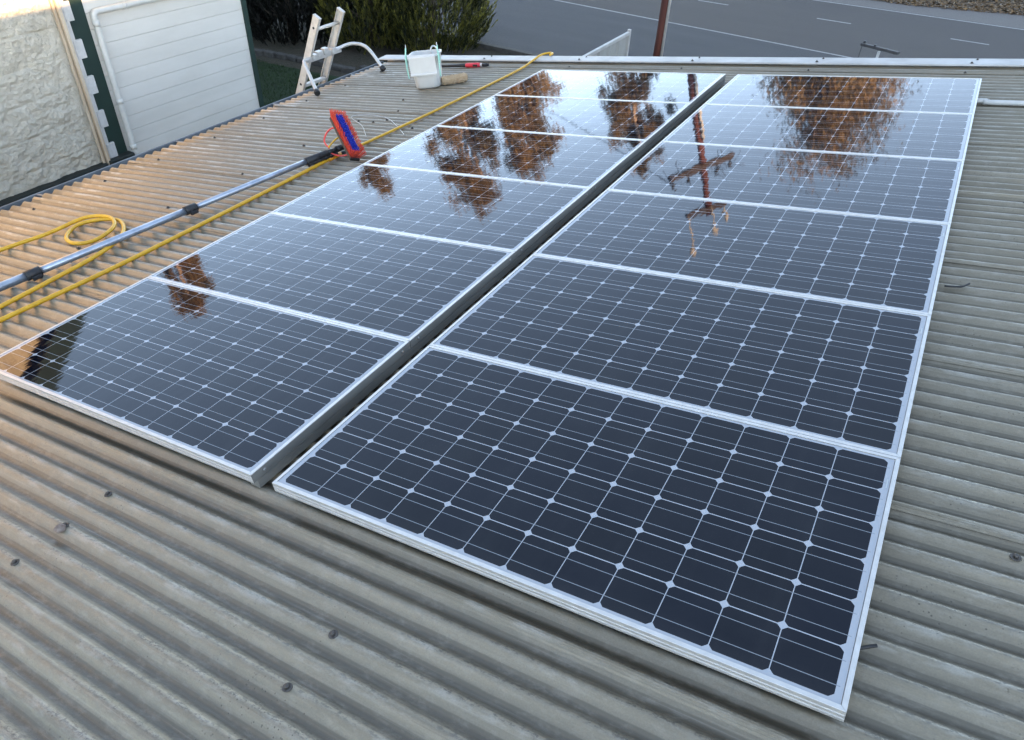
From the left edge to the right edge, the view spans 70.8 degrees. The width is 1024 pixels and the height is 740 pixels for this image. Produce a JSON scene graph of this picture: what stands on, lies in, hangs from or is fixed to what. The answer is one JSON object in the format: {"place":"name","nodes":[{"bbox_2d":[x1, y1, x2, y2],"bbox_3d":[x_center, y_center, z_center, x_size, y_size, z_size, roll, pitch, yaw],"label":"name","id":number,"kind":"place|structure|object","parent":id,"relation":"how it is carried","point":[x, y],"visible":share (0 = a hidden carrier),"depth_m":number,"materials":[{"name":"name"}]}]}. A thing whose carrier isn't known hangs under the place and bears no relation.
{"place":"outdoors","nodes":[
{"label":"outdoors","id":0,"kind":"place"},
{"bbox_2d":[0,0,109,206],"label":"stone house","id":1,"kind":"structure","parent":0,"point":[49,137],"depth_m":7.80,"materials":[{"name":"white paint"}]},
{"bbox_2d":[58,0,263,164],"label":"weatherboard wing","id":2,"kind":"structure","parent":1,"relation":"attached to","point":[156,73],"depth_m":8.90,"materials":[{"name":"white wood"}]},
{"bbox_2d":[256,59,338,105],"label":"lawn","id":3,"kind":"structure","parent":0,"point":[285,74],"depth_m":14.56,"materials":[{"name":"green plant"}]},
{"bbox_2d":[252,0,1023,76],"bbox_3d":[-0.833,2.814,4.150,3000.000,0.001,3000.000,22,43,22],"label":"ground","id":4,"kind":"structure","parent":0,"point":[352,57],"depth_m":16.36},
{"bbox_2d":[248,0,284,27],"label":"cypress bush","id":5,"kind":"object","parent":4,"relation":"on","point":[262,14],"visible":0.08,"depth_m":16.87,"materials":[{"name":"green plant"}]},
{"bbox_2d":[246,0,348,45],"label":"cypress bush","id":6,"kind":"object","parent":4,"relation":"on","point":[291,9],"visible":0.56,"depth_m":16.03,"materials":[{"name":"green plant"}]},
{"bbox_2d":[254,48,367,72],"bbox_3d":[-4.495,-6.632,15.473,4.459,0.136,0.385,15,41,14],"label":"stone edging","id":7,"kind":"object","parent":4,"relation":"on","point":[298,59],"visible":0.41,"depth_m":15.49,"materials":[{"name":"grey stone"}]},
{"bbox_2d":[296,7,385,95],"bbox_3d":[-2.321,-2.294,7.889,1.806,3.123,0.985,22,43,22],"label":"ladder","id":8,"kind":"object","parent":4,"relation":"on","point":[326,53],"visible":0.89,"depth_m":7.07,"materials":[{"name":"metal"}]},
{"bbox_2d":[306,0,426,54],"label":"cypress bush","id":9,"kind":"object","parent":4,"relation":"on","point":[370,34],"visible":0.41,"depth_m":15.80,"materials":[{"name":"green plant"}]},
{"bbox_2d":[317,0,423,29],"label":"cypress bush","id":10,"kind":"object","parent":4,"relation":"on","point":[351,7],"visible":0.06,"depth_m":16.84,"materials":[{"name":"green plant"}]},
{"bbox_2d":[298,3,546,55],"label":"kerb","id":11,"kind":"structure","parent":4,"relation":"on","point":[500,49],"depth_m":16.63,"materials":[{"name":"concrete"}]},
{"bbox_2d":[364,0,497,54],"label":"cypress bush","id":12,"kind":"object","parent":4,"relation":"on","point":[473,16],"visible":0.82,"depth_m":15.82,"materials":[{"name":"green plant"}]},
{"bbox_2d":[0,55,1023,739],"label":"shed","id":13,"kind":"structure","parent":4,"relation":"on","point":[154,591],"depth_m":1.92,"materials":[{"name":"metal"}]},
{"bbox_2d":[53,524,65,532],"bbox_3d":[-1.361,0.477,2.172,0.034,0.022,0.031,-5,40,-9],"label":"bark fragment","id":14,"kind":"object","parent":13,"relation":"on","point":[59,528],"visible":1,"depth_m":2.16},
{"bbox_2d":[0,214,125,308],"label":"garden hose","id":15,"kind":"object","parent":13,"relation":"on","point":[101,217],"visible":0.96,"depth_m":4.18,"materials":[{"name":"yellow plastic"}]},
{"bbox_2d":[0,144,343,291],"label":"telescopic pole","id":16,"kind":"object","parent":13,"relation":"on","point":[35,273],"visible":1,"depth_m":4.18,"materials":[{"name":"silver metal"}]},
{"bbox_2d":[0,52,552,322],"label":"garden hose","id":17,"kind":"object","parent":13,"relation":"on","point":[116,266],"visible":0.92,"depth_m":4.21,"materials":[{"name":"yellow plastic"}]},
{"bbox_2d":[323,108,366,160],"bbox_3d":[-1.120,-1.572,4.869,0.194,0.285,0.405,-23,46,-29],"label":"scrub brush","id":18,"kind":"object","parent":13,"relation":"on","point":[340,127],"visible":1,"depth_m":4.86,"materials":[{"name":"red plastic"}]},
{"bbox_2d":[351,114,403,135],"bbox_3d":[-1.096,-1.866,5.498,0.803,0.061,0.656,14,39,28],"label":"loose tubing","id":19,"kind":"object","parent":13,"relation":"on","point":[374,115],"visible":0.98,"depth_m":5.74,"materials":[{"name":"grey plastic"}]},
{"bbox_2d":[405,42,441,88],"bbox_3d":[-0.775,-2.714,6.391,0.321,0.412,0.310,2,39,-1],"label":"bucket","id":20,"kind":"object","parent":13,"relation":"on","point":[425,66],"visible":1,"depth_m":6.31,"materials":[{"name":"white plastic"}]},
{"bbox_2d":[441,73,467,84],"bbox_3d":[-0.515,-2.608,6.467,0.241,0.103,0.091,-8,40,-13],"label":"fleece roll","id":21,"kind":"object","parent":13,"relation":"on","point":[454,78],"visible":1,"depth_m":6.44,"materials":[{"name":"beige fabric"}]},
{"bbox_2d":[441,63,488,67],"bbox_3d":[-0.474,-2.956,6.998,0.539,0.043,0.109,14,39,28],"label":"tool handle","id":22,"kind":"object","parent":13,"relation":"on","point":[471,65],"visible":0.94,"depth_m":6.96,"materials":[{"name":"red plastic"}]},
{"bbox_2d":[251,79,724,487],"bbox_3d":[0.407,-0.925,3.863,0.040,0.037,4.797,14,39,28],"label":"mounting rail","id":23,"kind":"object","parent":13,"relation":"on","point":[341,413],"visible":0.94,"depth_m":2.92,"materials":[{"name":"metal"}]},
{"bbox_2d":[0,277,410,482],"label":"solar panel","id":24,"kind":"object","parent":23,"relation":"on","point":[251,392],"visible":1,"depth_m":2.71,"materials":[{"name":"glass"}]},
{"bbox_2d":[148,213,515,347],"bbox_3d":[-0.862,-0.477,3.370,1.584,0.035,0.802,14,40,28],"label":"solar panel","id":25,"kind":"object","parent":23,"relation":"on","point":[413,290],"visible":0.95,"depth_m":3.28,"materials":[{"name":"glass"}]},
{"bbox_2d":[270,164,590,257],"bbox_3d":[-0.460,-0.905,3.919,1.584,0.035,0.802,14,40,28],"label":"solar panel","id":26,"kind":"object","parent":23,"relation":"on","point":[518,217],"visible":0.9,"depth_m":3.84,"materials":[{"name":"glass"}]},
{"bbox_2d":[363,126,646,193],"bbox_3d":[-0.059,-1.332,4.468,1.584,0.035,0.802,14,40,28],"label":"solar panel","id":27,"kind":"object","parent":23,"relation":"on","point":[593,163],"visible":0.94,"depth_m":4.40,"materials":[{"name":"glass"}]},
{"bbox_2d":[436,95,690,145],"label":"solar panel","id":28,"kind":"object","parent":23,"relation":"on","point":[649,121],"visible":0.94,"depth_m":4.96,"materials":[{"name":"glass"}]},
{"bbox_2d":[495,70,725,107],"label":"solar panel","id":29,"kind":"object","parent":23,"relation":"on","point":[693,89],"visible":0.94,"depth_m":5.51,"materials":[{"name":"glass"}]},
{"bbox_2d":[853,643,877,649],"bbox_3d":[0.729,0.606,1.567,0.128,0.030,0.014,2,39,-1],"label":"cable end","id":30,"kind":"object","parent":13,"relation":"on","point":[868,646],"visible":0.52,"depth_m":1.56,"materials":[{"name":"black plastic"}]},
{"bbox_2d":[944,283,969,287],"bbox_3d":[1.707,-0.326,2.764,0.084,0.012,0.046,14,39,28],"label":"twig","id":31,"kind":"object","parent":13,"relation":"on","point":[967,284],"visible":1,"depth_m":2.75,"materials":[{"name":"black wood"}]},
{"bbox_2d":[977,98,1023,105],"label":"conduit pipe","id":32,"kind":"object","parent":13,"relation":"on","point":[984,101],"visible":0.66,"depth_m":4.43,"materials":[{"name":"white plastic"}]},
{"bbox_2d":[583,29,631,55],"bbox_3d":[0.647,-3.481,10.522,0.050,1.840,4.885,22,43,22],"label":"metal fence","id":33,"kind":"object","parent":4,"relation":"on","point":[618,45],"visible":0.12,"depth_m":11.35,"materials":[{"name":"beige metal"}]},
{"bbox_2d":[418,0,846,57],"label":"road shoulder","id":34,"kind":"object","parent":4,"relation":"on","point":[558,28],"visible":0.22,"depth_m":18.22},
{"bbox_2d":[653,0,671,56],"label":"utility pole","id":35,"kind":"object","parent":34,"relation":"on","point":[662,27],"visible":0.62,"depth_m":15.72,"materials":[{"name":"brown wood"}]},
{"bbox_2d":[858,40,899,57],"bbox_3d":[4.652,-3.197,9.952,0.056,2.425,0.596,-14,42,-20],"label":"street sign","id":36,"kind":"object","parent":4,"relation":"on","point":[875,47],"visible":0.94,"depth_m":9.24,"materials":[{"name":"black metal"}]},
{"bbox_2d":[823,0,1023,28],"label":"gravel verge","id":37,"kind":"structure","parent":4,"relation":"on","point":[1009,20],"depth_m":21.64,"materials":[{"name":"grey gravel"}]},
{"bbox_2d":[877,0,1023,14],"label":"leaf litter","id":38,"kind":"object","parent":37,"relation":"on","point":[975,5],"visible":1,"depth_m":22.39,"materials":[{"name":"brown plant"}]},
{"bbox_2d":[560,0,1023,58],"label":"road","id":39,"kind":"structure","parent":0,"point":[797,23],"depth_m":19.78,"materials":[{"name":"grey asphalt"}]},
{"bbox_2d":[555,0,851,57],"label":"edge line","id":40,"kind":"object","parent":39,"relation":"on","point":[709,30],"visible":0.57,"depth_m":18.87,"materials":[{"name":"paint"}]},
{"bbox_2d":[698,0,988,44],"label":"lane dashes","id":41,"kind":"object","parent":39,"relation":"on","point":[850,23],"visible":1,"depth_m":20.21,"materials":[{"name":"paint"}]},
{"bbox_2d":[816,0,1023,29],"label":"edge line","id":42,"kind":"object","parent":39,"relation":"on","point":[922,15],"visible":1,"depth_m":21.22,"materials":[{"name":"paint"}]},
{"label":"rail","id":43,"kind":"object","parent":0,"visible":0},
{"bbox_2d":[272,345,900,721],"bbox_3d":[0.171,0.299,2.048,1.580,0.035,0.802,14,39,28],"label":"solar panel","id":44,"kind":"object","parent":43,"relation":"on","point":[742,550],"visible":1,"depth_m":1.91,"materials":[{"name":"glass"}]},
{"bbox_2d":[429,254,930,457],"bbox_3d":[0.572,-0.128,2.597,1.580,0.035,0.802,14,39,28],"label":"solar panel","id":45,"kind":"object","parent":43,"relation":"on","point":[840,372],"visible":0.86,"depth_m":2.50,"materials":[{"name":"black glass"}]},
{"bbox_2d":[533,189,950,314],"bbox_3d":[0.974,-0.554,3.146,1.580,0.035,0.802,14,39,28],"label":"solar panel","id":46,"kind":"object","parent":43,"relation":"on","point":[885,262],"visible":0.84,"depth_m":3.06,"materials":[{"name":"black glass"}]},
{"bbox_2d":[607,141,963,223],"bbox_3d":[1.376,-0.981,3.696,1.580,0.035,0.802,14,39,28],"label":"solar panel","id":47,"kind":"object","parent":43,"relation":"on","point":[913,188],"visible":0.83,"depth_m":3.62,"materials":[{"name":"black glass"}]},
{"bbox_2d":[662,104,973,159],"bbox_3d":[1.777,-1.408,4.245,1.580,0.035,0.802,14,39,28],"label":"solar panel","id":48,"kind":"object","parent":43,"relation":"on","point":[932,135],"visible":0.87,"depth_m":4.18,"materials":[{"name":"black glass"}]},
{"bbox_2d":[704,74,981,113],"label":"solar panel","id":49,"kind":"object","parent":43,"relation":"on","point":[934,95],"visible":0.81,"depth_m":4.74,"materials":[{"name":"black glass"}]}
]}

